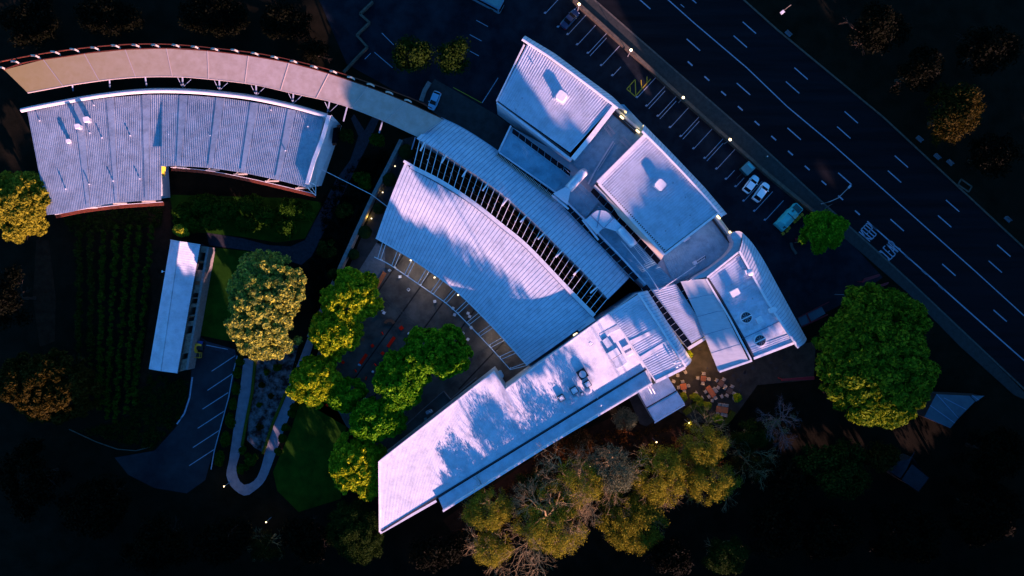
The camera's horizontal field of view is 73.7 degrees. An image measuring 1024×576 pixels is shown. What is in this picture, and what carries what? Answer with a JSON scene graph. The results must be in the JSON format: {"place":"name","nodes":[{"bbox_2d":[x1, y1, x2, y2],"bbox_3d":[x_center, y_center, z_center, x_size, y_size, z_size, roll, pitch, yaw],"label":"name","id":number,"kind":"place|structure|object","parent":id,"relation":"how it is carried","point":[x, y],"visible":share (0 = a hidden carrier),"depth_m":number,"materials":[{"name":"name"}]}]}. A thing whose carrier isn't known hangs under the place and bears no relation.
{"place":"outdoors","nodes":[
{"label":"outdoors","id":0,"kind":"place"},
{"bbox_2d":[33,240,55,345],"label":"track","id":1,"kind":"structure","parent":0,"point":[44,301],"depth_m":149.98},
{"bbox_2d":[138,200,171,403],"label":"vineyard soil","id":2,"kind":"structure","parent":0,"point":[161,241],"depth_m":149.98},
{"bbox_2d":[129,224,154,405],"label":"vine row","id":3,"kind":"object","parent":2,"relation":"on","point":[139,344],"visible":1,"depth_m":148.45,"materials":[{"name":"green plant"}]},
{"bbox_2d":[20,88,341,217],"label":"building","id":4,"kind":"structure","parent":0,"point":[252,138],"depth_m":142.71,"materials":[{"name":"metal"}]},
{"bbox_2d":[201,248,250,341],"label":"lawn","id":5,"kind":"structure","parent":0,"point":[217,313],"depth_m":149.97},
{"bbox_2d":[226,337,312,495],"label":"curved path","id":6,"kind":"structure","parent":0,"point":[237,485],"depth_m":149.96,"materials":[{"name":"concrete"}]},
{"bbox_2d":[207,115,378,264],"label":"garden path","id":7,"kind":"structure","parent":0,"point":[301,253],"depth_m":149.97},
{"bbox_2d":[273,401,346,511],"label":"lawn","id":8,"kind":"structure","parent":0,"point":[303,478],"depth_m":149.96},
{"bbox_2d":[317,243,526,451],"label":"courtyard","id":9,"kind":"structure","parent":0,"point":[421,309],"depth_m":149.96,"materials":[{"name":"concrete"}]},
{"bbox_2d":[285,354,342,409],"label":"tree","id":10,"kind":"object","parent":9,"relation":"on","point":[310,374],"visible":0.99,"depth_m":141.94,"materials":[{"name":"green plant"}]},
{"bbox_2d":[307,311,364,361],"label":"tree","id":11,"kind":"object","parent":9,"relation":"on","point":[341,337],"visible":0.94,"depth_m":141.98,"materials":[{"name":"green plant"}]},
{"bbox_2d":[324,376,368,413],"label":"tree","id":12,"kind":"object","parent":9,"relation":"on","point":[343,398],"visible":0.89,"depth_m":142.71,"materials":[{"name":"green plant"}]},
{"bbox_2d":[319,266,384,331],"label":"tree","id":13,"kind":"object","parent":9,"relation":"on","point":[337,301],"visible":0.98,"depth_m":142.17,"materials":[{"name":"green plant"}]},
{"bbox_2d":[360,243,384,278],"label":"light terrace","id":14,"kind":"structure","parent":9,"relation":"on","point":[372,264],"depth_m":149.94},
{"bbox_2d":[348,395,408,442],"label":"tree","id":15,"kind":"object","parent":9,"relation":"on","point":[371,419],"visible":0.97,"depth_m":140.19,"materials":[{"name":"green plant"}]},
{"bbox_2d":[370,348,432,413],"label":"tree","id":16,"kind":"object","parent":9,"relation":"on","point":[400,393],"visible":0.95,"depth_m":139.54,"materials":[{"name":"green plant"}]},
{"bbox_2d":[354,255,504,396],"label":"drain lines","id":17,"kind":"object","parent":9,"relation":"on","point":[424,327],"visible":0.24,"depth_m":149.94,"materials":[{"name":"black"}]},
{"bbox_2d":[399,323,473,380],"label":"tree","id":18,"kind":"object","parent":9,"relation":"on","point":[442,354],"visible":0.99,"depth_m":139.19,"materials":[{"name":"green plant"}]},
{"bbox_2d":[374,243,527,369],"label":"eave pergola","id":19,"kind":"object","parent":9,"relation":"on","point":[448,305],"visible":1,"depth_m":145.69,"materials":[{"name":"white paint"}]},
{"bbox_2d":[421,79,518,149],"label":"driveway","id":20,"kind":"structure","parent":0,"point":[477,120],"depth_m":149.95,"materials":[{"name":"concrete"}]},
{"bbox_2d":[412,139,607,316],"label":"court floor","id":21,"kind":"structure","parent":0,"point":[597,306],"depth_m":149.95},
{"bbox_2d":[414,140,606,311],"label":"court pergola","id":22,"kind":"object","parent":21,"relation":"on","point":[508,221],"visible":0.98,"depth_m":141.56,"materials":[{"name":"white paint"}]},
{"bbox_2d":[415,145,602,309],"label":"slatted screen","id":23,"kind":"object","parent":22,"relation":"attached to","point":[507,221],"visible":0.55,"depth_m":146.77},
{"bbox_2d":[0,0,1023,575],"bbox_3d":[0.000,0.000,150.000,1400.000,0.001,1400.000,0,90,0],"label":"ground","id":24,"kind":"structure","parent":0,"point":[44,542],"depth_m":150.00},
{"bbox_2d":[0,264,36,331],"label":"tree","id":25,"kind":"object","parent":24,"relation":"on","point":[9,293],"visible":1,"depth_m":141.50,"materials":[{"name":"black plant"}]},
{"bbox_2d":[0,170,50,243],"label":"tree","id":26,"kind":"object","parent":24,"relation":"on","point":[23,213],"visible":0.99,"depth_m":139.77,"materials":[{"name":"yellow plant"}]},
{"bbox_2d":[0,0,62,49],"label":"tree","id":27,"kind":"object","parent":24,"relation":"on","point":[33,28],"visible":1,"depth_m":145.31,"materials":[{"name":"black plant"}]},
{"bbox_2d":[0,347,103,424],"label":"tree","id":28,"kind":"object","parent":24,"relation":"on","point":[27,383],"visible":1,"depth_m":139.71,"materials":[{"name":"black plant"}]},
{"bbox_2d":[94,229,106,410],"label":"vine row","id":29,"kind":"object","parent":24,"relation":"on","point":[100,295],"visible":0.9,"depth_m":148.44,"materials":[{"name":"green plant"}]},
{"bbox_2d":[71,0,145,39],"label":"tree","id":30,"kind":"object","parent":24,"relation":"on","point":[93,14],"visible":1,"depth_m":145.24,"materials":[{"name":"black plant"}]},
{"bbox_2d":[102,223,120,421],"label":"vine row","id":31,"kind":"object","parent":24,"relation":"on","point":[109,339],"visible":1,"depth_m":148.46,"materials":[{"name":"green plant"}]},
{"bbox_2d":[111,224,132,426],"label":"vine row","id":32,"kind":"object","parent":24,"relation":"on","point":[118,362],"visible":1,"depth_m":148.48,"materials":[{"name":"green plant"}]},
{"bbox_2d":[122,225,141,416],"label":"vine row","id":33,"kind":"object","parent":24,"relation":"on","point":[138,240],"visible":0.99,"depth_m":148.41,"materials":[{"name":"green plant"}]},
{"bbox_2d":[80,373,189,449],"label":"ground cover","id":34,"kind":"object","parent":24,"relation":"on","point":[145,416],"visible":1,"depth_m":149.61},
{"bbox_2d":[115,347,236,492],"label":"car park","id":35,"kind":"structure","parent":24,"relation":"on","point":[170,459],"depth_m":149.97,"materials":[{"name":"asphalt"}]},
{"bbox_2d":[149,240,215,372],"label":"long shed","id":36,"kind":"structure","parent":24,"relation":"on","point":[185,288],"depth_m":145.66,"materials":[{"name":"metal"}]},
{"bbox_2d":[177,0,249,39],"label":"tree","id":37,"kind":"object","parent":24,"relation":"on","point":[206,14],"visible":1,"depth_m":145.33,"materials":[{"name":"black plant"}]},
{"bbox_2d":[0,43,443,149],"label":"curved canopy","id":38,"kind":"object","parent":24,"relation":"on","point":[40,74],"visible":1,"depth_m":141.80,"materials":[{"name":"grey"}]},
{"bbox_2d":[211,196,239,223],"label":"shrub","id":39,"kind":"object","parent":24,"relation":"on","point":[226,210],"visible":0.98,"depth_m":145.79,"materials":[{"name":"green plant"}]},
{"bbox_2d":[170,195,322,242],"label":"planted bed","id":40,"kind":"object","parent":24,"relation":"on","point":[262,233],"visible":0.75,"depth_m":149.97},
{"bbox_2d":[189,192,216,215],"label":"shrub","id":41,"kind":"object","parent":40,"relation":"on","point":[201,204],"visible":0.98,"depth_m":145.85,"materials":[{"name":"green plant"}]},
{"bbox_2d":[233,214,261,233],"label":"shrub","id":42,"kind":"object","parent":24,"relation":"on","point":[244,224],"visible":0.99,"depth_m":145.98,"materials":[{"name":"green plant"}]},
{"bbox_2d":[236,193,263,215],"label":"shrub","id":43,"kind":"object","parent":24,"relation":"on","point":[251,204],"visible":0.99,"depth_m":146.02,"materials":[{"name":"green plant"}]},
{"bbox_2d":[223,248,306,361],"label":"tree","id":44,"kind":"object","parent":24,"relation":"on","point":[257,275],"visible":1,"depth_m":138.66,"materials":[{"name":"green plant"}]},
{"bbox_2d":[253,204,278,228],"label":"shrub","id":45,"kind":"object","parent":24,"relation":"on","point":[268,214],"visible":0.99,"depth_m":145.85,"materials":[{"name":"green plant"}]},
{"bbox_2d":[246,529,287,562],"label":"tree","id":46,"kind":"object","parent":24,"relation":"on","point":[264,547],"visible":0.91,"depth_m":143.07,"materials":[{"name":"green plant"}]},
{"bbox_2d":[247,345,298,451],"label":"gravel bed","id":47,"kind":"object","parent":24,"relation":"on","point":[276,383],"visible":0.7,"depth_m":149.97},
{"bbox_2d":[259,0,312,39],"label":"tree","id":48,"kind":"object","parent":24,"relation":"on","point":[274,21],"visible":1,"depth_m":145.36,"materials":[{"name":"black plant"}]},
{"bbox_2d":[276,218,300,239],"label":"shrub","id":49,"kind":"object","parent":24,"relation":"on","point":[286,228],"visible":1,"depth_m":145.94,"materials":[{"name":"green plant"}]},
{"bbox_2d":[277,197,301,221],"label":"shrub","id":50,"kind":"object","parent":24,"relation":"on","point":[287,207],"visible":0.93,"depth_m":145.83,"materials":[{"name":"green plant"}]},
{"bbox_2d":[296,37,330,63],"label":"tree","id":51,"kind":"object","parent":24,"relation":"on","point":[311,49],"visible":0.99,"depth_m":145.14,"materials":[{"name":"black plant"}]},
{"bbox_2d":[304,144,395,310],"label":"ground cover","id":52,"kind":"object","parent":24,"relation":"on","point":[333,227],"visible":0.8,"depth_m":149.62,"materials":[{"name":"green plant"}]},
{"bbox_2d":[324,497,383,566],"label":"tree","id":53,"kind":"object","parent":24,"relation":"on","point":[350,547],"visible":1,"depth_m":141.47,"materials":[{"name":"green plant"}]},
{"bbox_2d":[307,139,403,336],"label":"stone wall","id":54,"kind":"structure","parent":24,"relation":"on","point":[368,208],"depth_m":147.80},
{"bbox_2d":[328,432,386,501],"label":"tree","id":55,"kind":"object","parent":24,"relation":"on","point":[353,465],"visible":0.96,"depth_m":141.52,"materials":[{"name":"green plant"}]},
{"bbox_2d":[350,136,414,269],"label":"side lane","id":56,"kind":"structure","parent":24,"relation":"on","point":[365,247],"depth_m":149.96,"materials":[{"name":"concrete"}]},
{"bbox_2d":[407,529,469,573],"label":"tree","id":57,"kind":"object","parent":24,"relation":"on","point":[423,554],"visible":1,"depth_m":141.33,"materials":[{"name":"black plant"}]},
{"bbox_2d":[375,160,595,365],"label":"fan hall","id":58,"kind":"structure","parent":24,"relation":"on","point":[506,285],"depth_m":142.37,"materials":[{"name":"metal"}]},
{"bbox_2d":[461,522,514,574],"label":"tree","id":59,"kind":"object","parent":24,"relation":"on","point":[489,542],"visible":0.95,"depth_m":138.81,"materials":[{"name":"green plant"}]},
{"bbox_2d":[378,311,651,533],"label":"long wing","id":60,"kind":"structure","parent":24,"relation":"on","point":[488,418],"depth_m":140.47,"materials":[{"name":"metal"}]},
{"bbox_2d":[417,117,629,298],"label":"barrel hall","id":61,"kind":"structure","parent":24,"relation":"on","point":[572,239],"depth_m":142.65,"materials":[{"name":"metal"}]},
{"bbox_2d":[499,476,591,575],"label":"tree","id":62,"kind":"object","parent":24,"relation":"on","point":[531,528],"visible":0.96,"depth_m":136.83,"materials":[{"name":"green plant"}]},
{"bbox_2d":[443,407,706,531],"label":"mulch bed","id":63,"kind":"object","parent":24,"relation":"on","point":[675,420],"visible":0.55,"depth_m":149.98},
{"bbox_2d":[459,474,514,532],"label":"tree","id":64,"kind":"object","parent":63,"relation":"on","point":[494,521],"visible":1,"depth_m":138.82,"materials":[{"name":"green plant"}]},
{"bbox_2d":[514,461,558,502],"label":"tree","id":65,"kind":"object","parent":63,"relation":"on","point":[527,481],"visible":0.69,"depth_m":143.64,"materials":[{"name":"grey plant"}]},
{"bbox_2d":[534,438,610,527],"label":"tree","id":66,"kind":"object","parent":63,"relation":"on","point":[570,476],"visible":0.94,"depth_m":138.00,"materials":[{"name":"green plant"}]},
{"bbox_2d":[554,428,599,465],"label":"tree","id":67,"kind":"object","parent":63,"relation":"on","point":[572,439],"visible":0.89,"depth_m":144.35,"materials":[{"name":"brown plant"}]},
{"bbox_2d":[460,425,745,541],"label":"ground cover","id":68,"kind":"object","parent":63,"relation":"on","point":[602,443],"visible":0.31,"depth_m":149.63,"materials":[{"name":"green plant"}]},
{"bbox_2d":[585,443,649,511],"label":"tree","id":69,"kind":"object","parent":63,"relation":"on","point":[622,469],"visible":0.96,"depth_m":137.83,"materials":[{"name":"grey plant"}]},
{"bbox_2d":[611,406,638,430],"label":"tree","id":70,"kind":"object","parent":63,"relation":"on","point":[628,417],"visible":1,"depth_m":145.04,"materials":[{"name":"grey plant"}]},
{"bbox_2d":[629,394,652,425],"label":"ramp","id":71,"kind":"structure","parent":63,"relation":"on","point":[643,415],"depth_m":149.50,"materials":[{"name":"concrete"}]},
{"bbox_2d":[674,406,735,473],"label":"tree","id":72,"kind":"object","parent":63,"relation":"on","point":[712,451],"visible":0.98,"depth_m":141.29,"materials":[{"name":"green plant"}]},
{"bbox_2d":[319,0,881,324],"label":"car park","id":73,"kind":"structure","parent":24,"relation":"on","point":[806,279],"depth_m":149.98,"materials":[{"name":"asphalt"}]},
{"bbox_2d":[389,34,437,73],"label":"tree","id":74,"kind":"object","parent":73,"relation":"on","point":[419,54],"visible":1,"depth_m":142.80,"materials":[{"name":"green plant"}]},
{"bbox_2d":[434,35,471,75],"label":"tree","id":75,"kind":"object","parent":73,"relation":"on","point":[450,57],"visible":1,"depth_m":141.97,"materials":[{"name":"green plant"}]},
{"bbox_2d":[496,36,626,162],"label":"ribbed block","id":76,"kind":"structure","parent":73,"relation":"on","point":[570,123],"depth_m":139.75,"materials":[{"name":"metal"}]},
{"bbox_2d":[365,0,783,220],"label":"car park markings","id":77,"kind":"object","parent":73,"relation":"on","point":[716,168],"visible":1,"depth_m":149.96,"materials":[{"name":"paint"}]},
{"bbox_2d":[496,104,740,290],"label":"service wing","id":78,"kind":"structure","parent":73,"relation":"on","point":[539,164],"depth_m":144.40,"materials":[{"name":"metal"}]},
{"bbox_2d":[552,168,587,208],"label":"exhaust duct","id":79,"kind":"object","parent":78,"relation":"on","point":[562,194],"visible":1,"depth_m":140.90,"materials":[{"name":"metal"}]},
{"bbox_2d":[582,210,636,247],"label":"exhaust duct","id":80,"kind":"object","parent":78,"relation":"on","point":[596,222],"visible":1,"depth_m":140.80,"materials":[{"name":"metal"}]},
{"bbox_2d":[593,125,726,258],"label":"ribbed block","id":81,"kind":"structure","parent":73,"relation":"on","point":[636,170],"depth_m":139.92,"materials":[{"name":"metal"}]},
{"bbox_2d":[571,0,815,212],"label":"roadside wall","id":82,"kind":"structure","parent":73,"relation":"on","point":[688,104],"depth_m":148.80,"materials":[{"name":"concrete"}]},
{"bbox_2d":[797,209,850,254],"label":"tree","id":83,"kind":"object","parent":73,"relation":"on","point":[819,234],"visible":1,"depth_m":143.00,"materials":[{"name":"green plant"}]},
{"bbox_2d":[592,480,670,556],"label":"tree","id":84,"kind":"object","parent":24,"relation":"on","point":[643,541],"visible":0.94,"depth_m":142.71,"materials":[{"name":"green plant"}]},
{"bbox_2d":[603,291,691,382],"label":"ribbed pavilion","id":85,"kind":"structure","parent":24,"relation":"on","point":[640,320],"depth_m":140.01,"materials":[{"name":"metal"}]},
{"bbox_2d":[625,442,695,509],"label":"tree","id":86,"kind":"object","parent":24,"relation":"on","point":[676,468],"visible":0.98,"depth_m":140.14,"materials":[{"name":"green plant"}]},
{"bbox_2d":[637,378,684,422],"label":"porch roof","id":87,"kind":"structure","parent":24,"relation":"on","point":[663,401],"depth_m":144.18,"materials":[{"name":"metal"}]},
{"bbox_2d":[642,535,694,575],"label":"tree","id":88,"kind":"object","parent":24,"relation":"on","point":[666,556],"visible":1,"depth_m":140.88,"materials":[{"name":"plant"}]},
{"bbox_2d":[641,282,705,349],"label":"link roof","id":89,"kind":"structure","parent":24,"relation":"on","point":[673,304],"depth_m":143.33,"materials":[{"name":"metal"}]},
{"bbox_2d":[668,458,742,510],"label":"tree","id":90,"kind":"object","parent":24,"relation":"on","point":[716,492],"visible":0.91,"depth_m":141.19,"materials":[{"name":"green plant"}]},
{"bbox_2d":[700,534,751,575],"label":"tree","id":91,"kind":"object","parent":24,"relation":"on","point":[733,550],"visible":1,"depth_m":141.24,"materials":[{"name":"green plant"}]},
{"bbox_2d":[681,231,806,372],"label":"roof","id":92,"kind":"structure","parent":24,"relation":"on","point":[759,286],"depth_m":141.20,"materials":[{"name":"metal"}]},
{"bbox_2d":[729,417,777,454],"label":"tree","id":93,"kind":"object","parent":24,"relation":"on","point":[755,437],"visible":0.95,"depth_m":144.02,"materials":[{"name":"green plant"}]},
{"bbox_2d":[729,429,777,491],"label":"tree","id":94,"kind":"object","parent":24,"relation":"on","point":[753,468],"visible":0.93,"depth_m":143.06,"materials":[{"name":"grey plant"}]},
{"bbox_2d":[757,393,800,450],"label":"tree","id":95,"kind":"object","parent":24,"relation":"on","point":[774,422],"visible":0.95,"depth_m":143.16,"materials":[{"name":"grey plant"}]},
{"bbox_2d":[788,437,872,501],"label":"tree","id":96,"kind":"object","parent":24,"relation":"on","point":[835,479],"visible":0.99,"depth_m":140.31,"materials":[{"name":"green plant"}]},
{"bbox_2d":[811,281,941,429],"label":"tree","id":97,"kind":"object","parent":24,"relation":"on","point":[864,358],"visible":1,"depth_m":133.50,"materials":[{"name":"green plant"}]},
{"bbox_2d":[843,0,911,55],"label":"tree","id":98,"kind":"object","parent":24,"relation":"on","point":[877,34],"visible":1,"depth_m":139.96,"materials":[{"name":"black plant"}]},
{"bbox_2d":[859,440,902,473],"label":"tree","id":99,"kind":"object","parent":24,"relation":"on","point":[879,459],"visible":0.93,"depth_m":141.36,"materials":[{"name":"green plant"}]},
{"bbox_2d":[889,43,945,94],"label":"tree","id":100,"kind":"object","parent":24,"relation":"on","point":[926,61],"visible":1,"depth_m":139.70,"materials":[{"name":"black plant"}]},
{"bbox_2d":[917,392,982,427],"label":"shade sail","id":101,"kind":"structure","parent":24,"relation":"on","point":[948,409],"depth_m":145.80,"materials":[{"name":"fabric"}]},
{"bbox_2d":[924,81,986,147],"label":"tree","id":102,"kind":"object","parent":24,"relation":"on","point":[959,114],"visible":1,"depth_m":139.48,"materials":[{"name":"orange plant"}]},
{"bbox_2d":[940,474,1023,548],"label":"tree","id":103,"kind":"object","parent":24,"relation":"on","point":[992,522],"visible":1,"depth_m":139.78,"materials":[{"name":"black plant"}]},
{"bbox_2d":[954,24,1023,76],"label":"tree","id":104,"kind":"object","parent":24,"relation":"on","point":[990,50],"visible":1,"depth_m":140.15,"materials":[{"name":"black plant"}]},
{"bbox_2d":[965,132,1023,179],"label":"tree","id":105,"kind":"object","parent":24,"relation":"on","point":[1004,154],"visible":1,"depth_m":140.32,"materials":[{"name":"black plant"}]},
{"bbox_2d":[669,337,815,426],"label":"patio","id":106,"kind":"structure","parent":0,"point":[800,360],"depth_m":149.96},
{"bbox_2d":[773,203,802,231],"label":"van","id":107,"kind":"object","parent":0,"point":[786,218],"visible":1,"depth_m":147.65,"materials":[{"name":"teal paint"}]},
{"bbox_2d":[578,0,1023,398],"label":"pavement","id":108,"kind":"structure","parent":0,"point":[737,135],"depth_m":149.88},
{"bbox_2d":[596,0,1023,386],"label":"road","id":109,"kind":"structure","parent":0,"point":[822,101],"depth_m":149.98,"materials":[{"name":"asphalt"}]},
{"bbox_2d":[594,0,1023,389],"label":"road kerb","id":110,"kind":"structure","parent":109,"relation":"on","point":[858,234],"depth_m":149.85,"materials":[{"name":"concrete"}]},
{"bbox_2d":[640,0,1023,360],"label":"road markings","id":111,"kind":"object","parent":109,"relation":"on","point":[940,286],"visible":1,"depth_m":149.96,"materials":[{"name":"paint"}]},
{"bbox_2d":[743,0,1023,248],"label":"road kerb","id":112,"kind":"structure","parent":109,"relation":"on","point":[891,124],"depth_m":149.85,"materials":[{"name":"concrete"}]},
{"bbox_2d":[887,453,928,491],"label":"neighbour house","id":113,"kind":"structure","parent":0,"point":[915,477],"depth_m":146.00,"materials":[{"name":"concrete"}]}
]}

